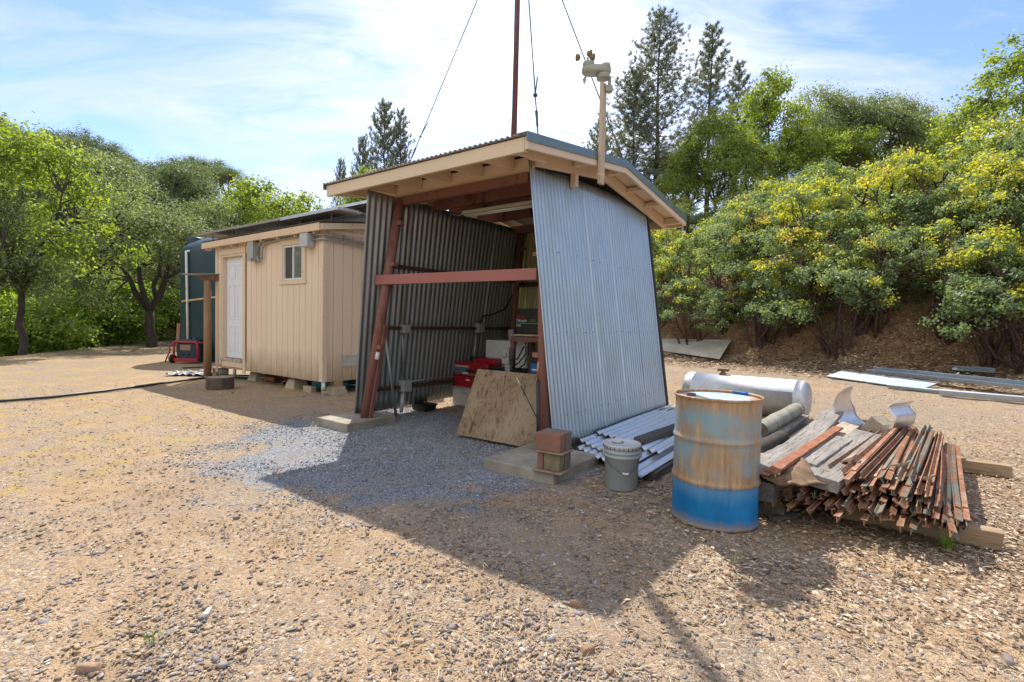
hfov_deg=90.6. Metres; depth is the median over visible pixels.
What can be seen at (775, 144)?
oak tree
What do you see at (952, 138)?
maple tree
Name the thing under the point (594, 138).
pine tree
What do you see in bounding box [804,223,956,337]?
manzanita shrub
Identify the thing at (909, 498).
fence post
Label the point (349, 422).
concrete slab
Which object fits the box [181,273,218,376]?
porch post
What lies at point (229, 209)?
maple tree
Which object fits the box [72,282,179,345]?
bush
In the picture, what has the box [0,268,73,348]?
bush
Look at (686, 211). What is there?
manzanita shrub
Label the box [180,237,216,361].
water tank
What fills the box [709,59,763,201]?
pine tree
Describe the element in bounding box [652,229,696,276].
manzanita shrub
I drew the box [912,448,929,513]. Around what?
fence post
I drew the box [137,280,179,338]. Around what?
bush
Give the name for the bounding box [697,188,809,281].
manzanita shrub
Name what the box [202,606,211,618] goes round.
rock
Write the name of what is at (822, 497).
fence post
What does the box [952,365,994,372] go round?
metal sheet
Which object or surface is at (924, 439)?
fence post
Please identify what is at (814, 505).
fence post
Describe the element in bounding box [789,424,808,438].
timber
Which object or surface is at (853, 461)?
fence post
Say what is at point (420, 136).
guy wire
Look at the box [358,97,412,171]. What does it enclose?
pine tree
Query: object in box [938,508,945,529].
fence post
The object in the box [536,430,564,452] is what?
brick
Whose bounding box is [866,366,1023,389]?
metal channel
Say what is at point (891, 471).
fence post
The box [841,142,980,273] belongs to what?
manzanita shrub
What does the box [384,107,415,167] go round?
pine tree
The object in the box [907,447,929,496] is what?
fence post
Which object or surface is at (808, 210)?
manzanita shrub
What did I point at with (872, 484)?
fence post
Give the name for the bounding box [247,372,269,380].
concrete pier
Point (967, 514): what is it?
fence post
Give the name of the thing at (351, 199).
maple tree
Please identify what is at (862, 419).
timber
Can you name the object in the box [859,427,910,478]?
fence post
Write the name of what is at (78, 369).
ground
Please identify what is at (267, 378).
clay pipe
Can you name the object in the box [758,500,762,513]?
log
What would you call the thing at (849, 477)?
fence post
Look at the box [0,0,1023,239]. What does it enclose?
sky
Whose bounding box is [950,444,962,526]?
fence post
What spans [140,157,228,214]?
oak tree
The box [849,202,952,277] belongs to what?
manzanita shrub
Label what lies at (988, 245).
manzanita shrub
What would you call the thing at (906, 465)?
fence post
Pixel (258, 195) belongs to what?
maple tree
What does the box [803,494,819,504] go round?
fence post
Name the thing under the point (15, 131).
oak tree
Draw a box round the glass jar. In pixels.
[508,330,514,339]
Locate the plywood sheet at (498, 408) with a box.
[457,369,536,445]
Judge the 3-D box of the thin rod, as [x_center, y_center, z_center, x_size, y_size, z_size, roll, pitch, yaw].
[0.162,0.623,5.560,0.013,0.409,0.386,0,3,-36]
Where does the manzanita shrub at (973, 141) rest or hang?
on the ground
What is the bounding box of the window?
[279,238,306,284]
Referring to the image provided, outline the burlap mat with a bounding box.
[760,455,851,486]
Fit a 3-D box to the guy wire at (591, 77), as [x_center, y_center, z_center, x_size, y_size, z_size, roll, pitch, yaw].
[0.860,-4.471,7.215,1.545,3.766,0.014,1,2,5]
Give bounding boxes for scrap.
[768,511,798,521]
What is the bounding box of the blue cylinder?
[312,380,355,388]
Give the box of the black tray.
[412,402,437,411]
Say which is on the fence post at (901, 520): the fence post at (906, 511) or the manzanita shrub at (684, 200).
the fence post at (906, 511)
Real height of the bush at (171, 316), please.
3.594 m
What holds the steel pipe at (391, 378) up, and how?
on the ground
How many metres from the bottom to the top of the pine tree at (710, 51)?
17.034 m
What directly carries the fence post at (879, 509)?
on the fence post at (874, 516)
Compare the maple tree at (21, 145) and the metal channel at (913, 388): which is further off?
the maple tree at (21, 145)
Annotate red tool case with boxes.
[454,357,502,387]
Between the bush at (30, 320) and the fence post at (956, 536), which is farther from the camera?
the bush at (30, 320)
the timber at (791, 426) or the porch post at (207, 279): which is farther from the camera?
the porch post at (207, 279)
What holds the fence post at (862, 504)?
on the fence post at (871, 506)
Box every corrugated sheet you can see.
[578,443,673,477]
[579,433,654,460]
[596,404,674,452]
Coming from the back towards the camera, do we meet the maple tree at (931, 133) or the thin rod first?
the maple tree at (931, 133)
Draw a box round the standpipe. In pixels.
[321,382,325,395]
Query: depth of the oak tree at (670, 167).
34.73 m
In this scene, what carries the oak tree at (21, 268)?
on the ground
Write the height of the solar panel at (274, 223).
0.194 m
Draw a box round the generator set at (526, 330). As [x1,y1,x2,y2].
[502,308,537,371]
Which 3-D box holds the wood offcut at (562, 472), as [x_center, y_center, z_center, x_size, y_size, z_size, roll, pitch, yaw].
[0.357,1.113,4.412,0.280,0.014,0.260,2,2,31]
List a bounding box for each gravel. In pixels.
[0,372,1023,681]
[165,405,643,530]
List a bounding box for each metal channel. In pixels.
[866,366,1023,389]
[887,384,939,392]
[939,389,1023,402]
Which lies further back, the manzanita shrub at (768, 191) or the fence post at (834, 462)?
the manzanita shrub at (768, 191)
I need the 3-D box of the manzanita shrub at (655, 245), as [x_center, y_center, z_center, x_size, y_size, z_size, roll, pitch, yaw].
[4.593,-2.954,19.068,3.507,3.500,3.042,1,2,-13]
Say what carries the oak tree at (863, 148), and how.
on the ground
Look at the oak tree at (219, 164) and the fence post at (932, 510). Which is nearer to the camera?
the fence post at (932, 510)
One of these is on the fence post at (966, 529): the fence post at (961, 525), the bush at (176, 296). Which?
the fence post at (961, 525)
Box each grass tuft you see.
[139,629,162,644]
[921,526,980,551]
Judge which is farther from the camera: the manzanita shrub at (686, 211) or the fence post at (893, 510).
the manzanita shrub at (686, 211)
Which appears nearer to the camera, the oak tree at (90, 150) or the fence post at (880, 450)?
the fence post at (880, 450)
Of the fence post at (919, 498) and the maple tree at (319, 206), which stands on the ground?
the maple tree at (319, 206)
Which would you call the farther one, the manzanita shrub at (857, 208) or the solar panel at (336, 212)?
the manzanita shrub at (857, 208)
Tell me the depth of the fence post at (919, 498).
3.35 m
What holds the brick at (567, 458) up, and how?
on the wood offcut at (562, 472)
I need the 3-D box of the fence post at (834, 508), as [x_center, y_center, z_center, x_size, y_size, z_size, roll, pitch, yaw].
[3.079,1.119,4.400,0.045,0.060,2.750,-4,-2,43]
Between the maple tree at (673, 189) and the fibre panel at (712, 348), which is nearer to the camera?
the fibre panel at (712, 348)
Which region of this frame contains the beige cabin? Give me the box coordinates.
[201,220,365,381]
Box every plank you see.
[759,409,843,475]
[810,429,884,493]
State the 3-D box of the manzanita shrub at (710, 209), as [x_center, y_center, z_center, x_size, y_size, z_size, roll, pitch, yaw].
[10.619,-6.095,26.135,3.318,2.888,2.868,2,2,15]
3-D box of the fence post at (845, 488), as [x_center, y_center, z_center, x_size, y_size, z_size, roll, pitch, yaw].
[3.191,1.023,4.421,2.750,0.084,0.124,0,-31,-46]
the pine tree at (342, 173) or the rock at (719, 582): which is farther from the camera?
the pine tree at (342, 173)
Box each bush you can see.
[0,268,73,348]
[0,279,136,356]
[0,283,125,355]
[0,293,113,356]
[0,297,120,355]
[36,268,89,293]
[39,284,175,347]
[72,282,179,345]
[77,284,172,343]
[80,267,123,288]
[93,278,178,340]
[106,270,179,289]
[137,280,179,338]
[156,294,179,330]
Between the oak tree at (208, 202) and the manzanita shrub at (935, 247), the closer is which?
the manzanita shrub at (935, 247)
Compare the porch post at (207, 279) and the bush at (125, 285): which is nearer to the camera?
the porch post at (207, 279)
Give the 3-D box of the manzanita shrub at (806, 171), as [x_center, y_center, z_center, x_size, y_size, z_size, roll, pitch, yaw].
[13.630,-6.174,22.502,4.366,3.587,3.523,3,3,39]
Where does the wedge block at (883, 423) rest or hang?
on the bent sheet at (904, 413)
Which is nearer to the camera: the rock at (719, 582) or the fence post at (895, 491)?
the rock at (719, 582)
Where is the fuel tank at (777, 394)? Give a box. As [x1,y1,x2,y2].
[681,368,811,415]
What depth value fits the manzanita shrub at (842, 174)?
19.40 m
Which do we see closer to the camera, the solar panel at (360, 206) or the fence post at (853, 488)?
the fence post at (853, 488)
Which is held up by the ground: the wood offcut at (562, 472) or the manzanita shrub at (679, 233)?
the manzanita shrub at (679, 233)
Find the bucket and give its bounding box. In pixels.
[602,438,641,491]
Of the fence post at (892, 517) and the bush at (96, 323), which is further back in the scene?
the bush at (96, 323)
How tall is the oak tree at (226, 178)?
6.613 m
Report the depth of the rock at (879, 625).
2.31 m
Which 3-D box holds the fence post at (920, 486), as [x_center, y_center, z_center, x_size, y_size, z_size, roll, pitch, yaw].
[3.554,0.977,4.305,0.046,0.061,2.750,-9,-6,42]
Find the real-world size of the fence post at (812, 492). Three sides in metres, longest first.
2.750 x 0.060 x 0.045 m
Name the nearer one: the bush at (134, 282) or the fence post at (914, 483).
the fence post at (914, 483)
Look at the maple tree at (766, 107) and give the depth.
28.53 m
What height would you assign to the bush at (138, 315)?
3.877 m
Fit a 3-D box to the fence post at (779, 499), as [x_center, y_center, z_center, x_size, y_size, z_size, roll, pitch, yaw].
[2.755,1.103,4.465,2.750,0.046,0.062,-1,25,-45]
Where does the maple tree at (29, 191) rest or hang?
on the ground
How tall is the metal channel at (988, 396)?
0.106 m
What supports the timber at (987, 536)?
on the ground
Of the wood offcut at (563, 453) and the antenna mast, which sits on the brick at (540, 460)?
the wood offcut at (563, 453)
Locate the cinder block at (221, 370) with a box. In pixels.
[212,367,228,374]
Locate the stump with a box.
[205,375,233,389]
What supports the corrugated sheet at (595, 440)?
on the corrugated sheet at (651, 462)
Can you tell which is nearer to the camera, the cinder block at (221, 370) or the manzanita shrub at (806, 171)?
the cinder block at (221, 370)
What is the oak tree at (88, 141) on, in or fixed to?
on the ground
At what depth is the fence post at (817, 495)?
3.52 m
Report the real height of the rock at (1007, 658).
0.044 m
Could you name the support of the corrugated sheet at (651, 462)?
on the timber
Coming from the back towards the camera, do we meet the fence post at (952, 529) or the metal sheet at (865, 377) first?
the metal sheet at (865, 377)
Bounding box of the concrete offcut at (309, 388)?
[303,385,315,392]
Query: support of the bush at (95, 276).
on the ground
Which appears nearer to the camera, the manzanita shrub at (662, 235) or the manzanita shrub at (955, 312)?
the manzanita shrub at (955, 312)
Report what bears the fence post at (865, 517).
on the timber at (987, 468)
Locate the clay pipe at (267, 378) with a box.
[264,375,276,381]
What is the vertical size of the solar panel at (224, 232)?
0.206 m
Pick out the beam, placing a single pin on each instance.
(848, 427)
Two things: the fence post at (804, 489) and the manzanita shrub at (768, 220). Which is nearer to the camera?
the fence post at (804, 489)
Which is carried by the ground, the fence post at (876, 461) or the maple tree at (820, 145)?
the maple tree at (820, 145)
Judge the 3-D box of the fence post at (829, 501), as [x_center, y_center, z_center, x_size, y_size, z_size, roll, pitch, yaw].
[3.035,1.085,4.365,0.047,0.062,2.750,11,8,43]
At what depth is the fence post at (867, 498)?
3.46 m
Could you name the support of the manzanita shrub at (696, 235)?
on the ground
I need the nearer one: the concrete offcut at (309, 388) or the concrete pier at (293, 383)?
the concrete offcut at (309, 388)
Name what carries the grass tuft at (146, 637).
on the ground
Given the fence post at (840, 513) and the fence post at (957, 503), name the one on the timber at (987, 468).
the fence post at (840, 513)
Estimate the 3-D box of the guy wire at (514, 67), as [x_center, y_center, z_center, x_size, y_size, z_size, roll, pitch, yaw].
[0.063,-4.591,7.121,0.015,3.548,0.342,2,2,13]
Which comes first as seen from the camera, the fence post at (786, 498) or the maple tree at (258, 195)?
the fence post at (786, 498)
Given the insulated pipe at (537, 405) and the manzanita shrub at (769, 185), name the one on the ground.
the manzanita shrub at (769, 185)
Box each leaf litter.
[572,397,1023,681]
[657,280,1023,394]
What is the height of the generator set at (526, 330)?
1.565 m
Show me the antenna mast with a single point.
(514, 122)
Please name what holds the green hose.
on the ground
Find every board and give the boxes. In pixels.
[634,423,674,443]
[760,444,780,454]
[802,436,852,466]
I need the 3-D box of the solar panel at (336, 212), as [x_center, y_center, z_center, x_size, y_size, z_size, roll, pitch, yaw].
[-3.619,-2.279,9.521,1.875,0.182,0.500,3,3,37]
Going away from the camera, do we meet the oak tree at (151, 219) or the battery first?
the battery
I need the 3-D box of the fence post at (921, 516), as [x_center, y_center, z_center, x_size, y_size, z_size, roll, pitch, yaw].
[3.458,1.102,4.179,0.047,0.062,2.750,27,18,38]
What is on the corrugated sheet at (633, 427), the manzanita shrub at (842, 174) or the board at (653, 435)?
the board at (653, 435)
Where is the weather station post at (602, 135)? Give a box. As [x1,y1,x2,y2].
[597,82,606,184]
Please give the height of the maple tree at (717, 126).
7.673 m
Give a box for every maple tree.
[0,110,151,355]
[0,171,126,288]
[180,197,271,222]
[210,167,338,229]
[310,202,323,210]
[331,162,381,205]
[653,132,730,210]
[658,99,778,210]
[691,126,791,207]
[711,59,846,186]
[751,123,857,190]
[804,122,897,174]
[904,109,964,158]
[914,29,1023,156]
[919,94,1004,161]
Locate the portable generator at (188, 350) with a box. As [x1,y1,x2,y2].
[164,338,203,362]
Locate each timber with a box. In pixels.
[644,458,672,480]
[758,476,781,502]
[762,414,808,437]
[780,484,795,499]
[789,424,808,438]
[835,418,894,425]
[842,505,1004,550]
[961,458,1012,478]
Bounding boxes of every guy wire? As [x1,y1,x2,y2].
[410,0,477,160]
[511,0,517,135]
[528,0,538,133]
[562,0,621,156]
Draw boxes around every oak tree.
[0,113,24,131]
[0,142,179,347]
[0,180,77,306]
[1,126,31,148]
[29,119,110,159]
[32,181,213,346]
[52,119,110,152]
[60,145,110,163]
[62,148,142,249]
[82,139,135,162]
[90,153,179,247]
[96,172,179,226]
[100,189,185,240]
[102,154,139,171]
[112,153,148,169]
[125,190,252,292]
[136,158,211,201]
[140,153,220,200]
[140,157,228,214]
[154,185,197,218]
[176,152,215,181]
[178,197,222,218]
[188,156,233,204]
[206,163,248,197]
[639,135,707,231]
[746,126,878,185]
[773,77,890,175]
[812,86,945,174]
[864,87,956,163]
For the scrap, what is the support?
on the ground
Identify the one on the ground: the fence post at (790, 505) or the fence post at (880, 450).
the fence post at (790, 505)
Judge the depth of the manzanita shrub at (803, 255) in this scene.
13.55 m
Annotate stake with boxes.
[176,323,179,351]
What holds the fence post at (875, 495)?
on the fence post at (871, 506)
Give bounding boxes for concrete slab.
[317,412,394,431]
[483,443,598,484]
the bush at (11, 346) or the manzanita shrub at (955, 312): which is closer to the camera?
the manzanita shrub at (955, 312)
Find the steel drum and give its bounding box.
[670,389,763,532]
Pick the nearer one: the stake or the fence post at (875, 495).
the fence post at (875, 495)
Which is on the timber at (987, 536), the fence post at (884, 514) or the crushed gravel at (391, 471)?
the fence post at (884, 514)
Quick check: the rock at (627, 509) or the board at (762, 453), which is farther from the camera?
the board at (762, 453)
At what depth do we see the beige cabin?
9.68 m
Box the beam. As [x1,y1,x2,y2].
[828,421,860,439]
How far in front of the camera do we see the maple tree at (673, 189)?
28.00 m
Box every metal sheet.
[824,370,937,387]
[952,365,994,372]
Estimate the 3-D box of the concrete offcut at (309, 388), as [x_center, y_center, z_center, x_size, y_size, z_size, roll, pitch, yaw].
[-3.813,0.906,9.549,0.270,0.120,0.110,3,3,37]
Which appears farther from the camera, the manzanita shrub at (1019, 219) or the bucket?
the manzanita shrub at (1019, 219)
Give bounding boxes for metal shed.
[323,131,686,442]
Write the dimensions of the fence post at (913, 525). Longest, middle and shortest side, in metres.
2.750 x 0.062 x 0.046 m
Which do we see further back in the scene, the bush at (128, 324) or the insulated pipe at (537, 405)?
the bush at (128, 324)
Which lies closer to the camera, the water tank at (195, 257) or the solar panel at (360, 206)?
the solar panel at (360, 206)
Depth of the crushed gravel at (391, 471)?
5.00 m
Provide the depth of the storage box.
8.24 m
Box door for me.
[227,256,241,358]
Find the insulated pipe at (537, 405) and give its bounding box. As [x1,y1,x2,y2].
[536,361,539,431]
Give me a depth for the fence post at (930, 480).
3.84 m
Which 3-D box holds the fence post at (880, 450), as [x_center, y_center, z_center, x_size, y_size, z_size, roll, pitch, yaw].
[3.367,0.949,4.575,0.045,0.060,2.750,-16,-11,42]
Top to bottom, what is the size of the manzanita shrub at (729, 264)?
3.055 m
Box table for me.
[486,339,537,367]
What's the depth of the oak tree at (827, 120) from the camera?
32.12 m
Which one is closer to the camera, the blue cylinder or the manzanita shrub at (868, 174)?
the blue cylinder
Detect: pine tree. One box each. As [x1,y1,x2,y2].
[327,157,347,207]
[344,135,371,199]
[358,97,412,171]
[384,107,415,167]
[581,2,723,209]
[584,119,616,156]
[589,62,687,196]
[669,20,746,214]
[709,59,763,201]
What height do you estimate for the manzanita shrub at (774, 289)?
2.823 m
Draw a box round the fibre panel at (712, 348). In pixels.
[662,339,730,358]
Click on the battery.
(532, 366)
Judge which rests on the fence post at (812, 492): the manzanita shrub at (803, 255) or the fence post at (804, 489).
the fence post at (804, 489)
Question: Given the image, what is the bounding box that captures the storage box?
[452,385,470,405]
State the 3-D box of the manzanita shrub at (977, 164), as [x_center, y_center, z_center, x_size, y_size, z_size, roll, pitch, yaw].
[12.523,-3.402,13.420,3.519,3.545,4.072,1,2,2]
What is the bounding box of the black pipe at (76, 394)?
[0,374,248,401]
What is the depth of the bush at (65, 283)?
28.02 m
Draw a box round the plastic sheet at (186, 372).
[166,369,202,375]
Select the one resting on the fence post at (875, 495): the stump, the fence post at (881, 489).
the fence post at (881, 489)
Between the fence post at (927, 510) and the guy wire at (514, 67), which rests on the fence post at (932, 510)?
the fence post at (927, 510)
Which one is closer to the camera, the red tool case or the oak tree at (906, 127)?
the red tool case
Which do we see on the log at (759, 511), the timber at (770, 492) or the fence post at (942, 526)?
the timber at (770, 492)
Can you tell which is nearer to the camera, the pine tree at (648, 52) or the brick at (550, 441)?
the brick at (550, 441)
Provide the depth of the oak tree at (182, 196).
43.16 m
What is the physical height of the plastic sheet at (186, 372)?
0.110 m
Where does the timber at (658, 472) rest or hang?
on the ground
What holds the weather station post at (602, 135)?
attached to the metal shed
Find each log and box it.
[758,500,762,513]
[759,498,791,517]
[761,403,804,437]
[761,430,789,451]
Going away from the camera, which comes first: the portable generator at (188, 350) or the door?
the door
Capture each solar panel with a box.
[197,226,250,239]
[234,217,297,232]
[280,206,361,223]
[281,205,365,221]
[343,200,448,213]
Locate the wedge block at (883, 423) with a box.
[860,414,893,433]
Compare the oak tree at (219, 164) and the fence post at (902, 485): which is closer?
the fence post at (902, 485)
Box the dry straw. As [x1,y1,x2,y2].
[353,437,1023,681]
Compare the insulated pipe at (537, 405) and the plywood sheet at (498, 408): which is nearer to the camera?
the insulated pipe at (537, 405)
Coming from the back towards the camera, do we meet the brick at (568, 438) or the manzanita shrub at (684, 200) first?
the manzanita shrub at (684, 200)
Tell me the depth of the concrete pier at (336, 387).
9.32 m
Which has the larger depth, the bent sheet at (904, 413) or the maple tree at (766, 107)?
the maple tree at (766, 107)
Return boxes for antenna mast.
[512,0,519,186]
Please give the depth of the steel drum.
3.40 m
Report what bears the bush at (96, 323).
on the ground
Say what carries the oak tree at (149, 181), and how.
on the ground
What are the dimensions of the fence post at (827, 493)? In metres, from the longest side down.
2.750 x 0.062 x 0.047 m
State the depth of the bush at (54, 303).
22.84 m
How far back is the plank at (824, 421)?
4.55 m
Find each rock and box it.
[75,662,101,673]
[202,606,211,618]
[569,599,583,607]
[579,643,594,655]
[622,507,631,511]
[645,509,658,514]
[715,577,726,588]
[871,621,884,632]
[1001,652,1013,668]
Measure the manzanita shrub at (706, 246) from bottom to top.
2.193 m
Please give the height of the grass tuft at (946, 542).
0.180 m
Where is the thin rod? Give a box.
[516,378,535,415]
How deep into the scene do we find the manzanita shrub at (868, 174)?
18.36 m
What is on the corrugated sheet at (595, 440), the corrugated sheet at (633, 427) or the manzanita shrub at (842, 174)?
the corrugated sheet at (633, 427)
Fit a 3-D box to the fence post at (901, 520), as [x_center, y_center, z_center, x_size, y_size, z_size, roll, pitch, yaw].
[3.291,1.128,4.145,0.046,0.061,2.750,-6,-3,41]
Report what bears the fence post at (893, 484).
on the fence post at (881, 489)
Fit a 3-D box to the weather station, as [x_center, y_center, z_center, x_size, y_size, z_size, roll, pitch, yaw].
[0.925,-3.059,5.736,0.427,0.475,0.170,1,2,0]
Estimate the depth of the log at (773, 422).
5.17 m
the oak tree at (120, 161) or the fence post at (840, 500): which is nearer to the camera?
the fence post at (840, 500)
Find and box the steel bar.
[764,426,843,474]
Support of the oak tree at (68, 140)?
on the ground
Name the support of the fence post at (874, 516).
on the timber at (987, 536)
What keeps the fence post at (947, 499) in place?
on the fence post at (942, 526)
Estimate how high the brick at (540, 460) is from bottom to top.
0.150 m
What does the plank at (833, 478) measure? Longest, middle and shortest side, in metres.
2.028 x 0.264 x 0.088 m
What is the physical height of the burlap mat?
0.139 m
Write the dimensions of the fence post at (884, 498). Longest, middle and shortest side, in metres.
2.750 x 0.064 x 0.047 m
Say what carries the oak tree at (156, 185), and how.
on the ground
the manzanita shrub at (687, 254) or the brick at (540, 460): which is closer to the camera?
the brick at (540, 460)
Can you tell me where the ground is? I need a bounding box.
[0,213,1023,681]
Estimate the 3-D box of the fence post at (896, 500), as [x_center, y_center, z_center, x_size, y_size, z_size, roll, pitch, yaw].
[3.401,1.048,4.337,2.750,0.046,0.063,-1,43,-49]
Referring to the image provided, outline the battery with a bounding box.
[528,359,537,373]
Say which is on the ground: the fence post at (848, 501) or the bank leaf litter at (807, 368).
the bank leaf litter at (807, 368)
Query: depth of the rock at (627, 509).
3.75 m
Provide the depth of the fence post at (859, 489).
3.47 m
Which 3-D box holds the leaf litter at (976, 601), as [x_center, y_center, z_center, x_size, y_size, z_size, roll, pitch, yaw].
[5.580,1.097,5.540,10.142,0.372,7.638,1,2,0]
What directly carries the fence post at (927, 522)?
on the timber at (987, 536)
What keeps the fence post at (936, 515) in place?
on the fence post at (932, 510)
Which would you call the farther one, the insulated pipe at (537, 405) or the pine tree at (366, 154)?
the pine tree at (366, 154)
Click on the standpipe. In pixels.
(323, 388)
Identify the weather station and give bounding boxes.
[575,49,612,93]
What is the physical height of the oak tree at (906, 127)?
9.827 m
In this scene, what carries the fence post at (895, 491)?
on the fence post at (902, 485)
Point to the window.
(292, 258)
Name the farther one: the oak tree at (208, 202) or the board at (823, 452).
the oak tree at (208, 202)
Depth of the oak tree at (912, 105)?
34.09 m
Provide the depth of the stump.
9.54 m
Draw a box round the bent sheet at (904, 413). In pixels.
[833,386,915,430]
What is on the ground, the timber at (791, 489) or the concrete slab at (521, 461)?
the concrete slab at (521, 461)
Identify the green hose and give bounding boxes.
[232,375,289,378]
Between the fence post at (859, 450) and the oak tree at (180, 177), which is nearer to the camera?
the fence post at (859, 450)
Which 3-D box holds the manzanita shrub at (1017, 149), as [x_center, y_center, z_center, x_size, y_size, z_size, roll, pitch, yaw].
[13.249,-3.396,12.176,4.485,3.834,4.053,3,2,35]
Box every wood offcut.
[532,467,573,475]
[536,449,573,455]
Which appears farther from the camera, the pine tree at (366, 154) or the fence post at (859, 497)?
the pine tree at (366, 154)
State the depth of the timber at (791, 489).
3.56 m
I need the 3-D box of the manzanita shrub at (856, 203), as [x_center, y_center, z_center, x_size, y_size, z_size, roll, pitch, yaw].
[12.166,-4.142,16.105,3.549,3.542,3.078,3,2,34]
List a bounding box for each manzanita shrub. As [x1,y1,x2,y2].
[650,230,675,280]
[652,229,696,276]
[653,202,710,243]
[653,253,696,327]
[654,228,689,254]
[654,237,722,295]
[659,276,749,344]
[668,220,726,274]
[670,237,790,334]
[671,194,710,243]
[693,193,728,231]
[693,196,806,297]
[693,230,718,256]
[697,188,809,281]
[701,258,826,348]
[706,191,752,226]
[709,176,830,261]
[724,177,800,224]
[739,221,845,337]
[750,250,905,359]
[754,172,887,301]
[763,190,861,263]
[772,161,880,222]
[779,156,859,213]
[789,192,883,252]
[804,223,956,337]
[822,157,906,238]
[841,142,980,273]
[842,154,949,252]
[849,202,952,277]
[867,213,1023,345]
[881,111,1023,235]
[894,151,1023,277]
[901,145,1023,243]
[917,249,1023,374]
[919,218,1023,367]
[933,152,999,228]
[948,126,1023,244]
[997,206,1023,241]
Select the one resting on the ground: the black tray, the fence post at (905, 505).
the black tray
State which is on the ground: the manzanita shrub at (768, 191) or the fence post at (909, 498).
the manzanita shrub at (768, 191)
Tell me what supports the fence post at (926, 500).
on the fence post at (921, 516)
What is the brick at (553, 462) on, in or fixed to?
on the wood offcut at (562, 472)
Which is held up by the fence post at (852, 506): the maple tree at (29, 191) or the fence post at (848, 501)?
the fence post at (848, 501)
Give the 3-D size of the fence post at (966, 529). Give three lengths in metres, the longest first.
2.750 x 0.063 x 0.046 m
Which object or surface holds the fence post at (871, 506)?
on the fence post at (874, 516)
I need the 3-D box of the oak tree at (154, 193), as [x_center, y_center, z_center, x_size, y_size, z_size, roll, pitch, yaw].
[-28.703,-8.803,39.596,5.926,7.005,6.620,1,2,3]
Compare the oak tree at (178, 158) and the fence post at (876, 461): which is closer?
the fence post at (876, 461)
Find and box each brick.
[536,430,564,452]
[537,452,543,468]
[543,428,571,450]
[544,453,563,471]
[564,452,570,468]
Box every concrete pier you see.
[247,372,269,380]
[285,378,307,388]
[325,380,347,394]
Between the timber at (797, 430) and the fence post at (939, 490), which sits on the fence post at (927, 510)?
the fence post at (939, 490)
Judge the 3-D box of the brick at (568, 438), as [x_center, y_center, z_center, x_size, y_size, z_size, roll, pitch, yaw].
[0.395,0.859,4.444,0.235,0.154,0.105,2,2,31]
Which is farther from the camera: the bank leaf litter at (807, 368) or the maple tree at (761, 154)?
the maple tree at (761, 154)
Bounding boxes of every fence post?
[771,497,782,506]
[783,493,790,500]
[786,494,809,511]
[795,487,814,499]
[799,485,814,494]
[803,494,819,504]
[806,494,830,514]
[810,488,819,498]
[811,488,820,497]
[818,490,826,499]
[822,489,831,496]
[823,493,836,510]
[828,421,892,467]
[828,505,837,514]
[832,493,849,508]
[833,502,846,522]
[837,432,882,470]
[839,480,856,495]
[841,430,889,475]
[841,491,858,507]
[843,427,898,484]
[845,498,858,514]
[848,480,863,494]
[854,492,863,502]
[855,430,900,480]
[856,480,864,495]
[858,491,870,510]
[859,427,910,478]
[860,461,882,489]
[860,510,870,525]
[861,487,869,494]
[864,479,880,503]
[865,481,881,501]
[865,491,882,514]
[867,435,905,491]
[871,512,876,521]
[874,493,887,516]
[877,426,918,482]
[879,483,884,495]
[879,490,890,504]
[879,495,892,522]
[881,432,919,493]
[885,425,914,482]
[888,430,918,494]
[888,502,898,517]
[888,504,900,520]
[890,472,908,495]
[891,424,927,481]
[892,494,900,506]
[896,507,906,532]
[897,455,916,498]
[899,430,934,502]
[899,497,908,511]
[902,503,910,513]
[905,437,933,505]
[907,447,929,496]
[909,483,917,515]
[909,513,918,534]
[910,424,932,481]
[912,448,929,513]
[914,431,938,494]
[916,456,926,506]
[917,430,943,497]
[918,501,925,524]
[922,449,943,527]
[923,468,937,515]
[924,436,934,506]
[931,443,947,523]
[931,487,935,518]
[934,444,943,507]
[935,472,956,537]
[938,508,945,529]
[941,442,951,524]
[949,483,958,540]
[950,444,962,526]
[955,445,976,521]
[955,449,964,533]
[958,487,969,532]
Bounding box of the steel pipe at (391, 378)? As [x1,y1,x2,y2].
[385,335,397,416]
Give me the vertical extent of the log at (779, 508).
0.176 m
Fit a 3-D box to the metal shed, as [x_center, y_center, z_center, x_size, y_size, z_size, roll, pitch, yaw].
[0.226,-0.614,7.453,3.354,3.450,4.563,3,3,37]
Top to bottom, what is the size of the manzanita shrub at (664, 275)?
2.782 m
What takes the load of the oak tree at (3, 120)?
on the ground
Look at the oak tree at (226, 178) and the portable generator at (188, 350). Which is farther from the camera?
the oak tree at (226, 178)
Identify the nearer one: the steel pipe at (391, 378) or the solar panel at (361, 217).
the steel pipe at (391, 378)
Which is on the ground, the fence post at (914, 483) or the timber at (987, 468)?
the timber at (987, 468)
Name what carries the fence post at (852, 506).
on the fence post at (840, 513)
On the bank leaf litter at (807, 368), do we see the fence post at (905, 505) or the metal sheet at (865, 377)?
the metal sheet at (865, 377)
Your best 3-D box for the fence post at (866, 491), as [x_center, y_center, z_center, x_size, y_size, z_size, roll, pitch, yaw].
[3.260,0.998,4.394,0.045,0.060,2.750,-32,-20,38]
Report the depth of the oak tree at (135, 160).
57.02 m

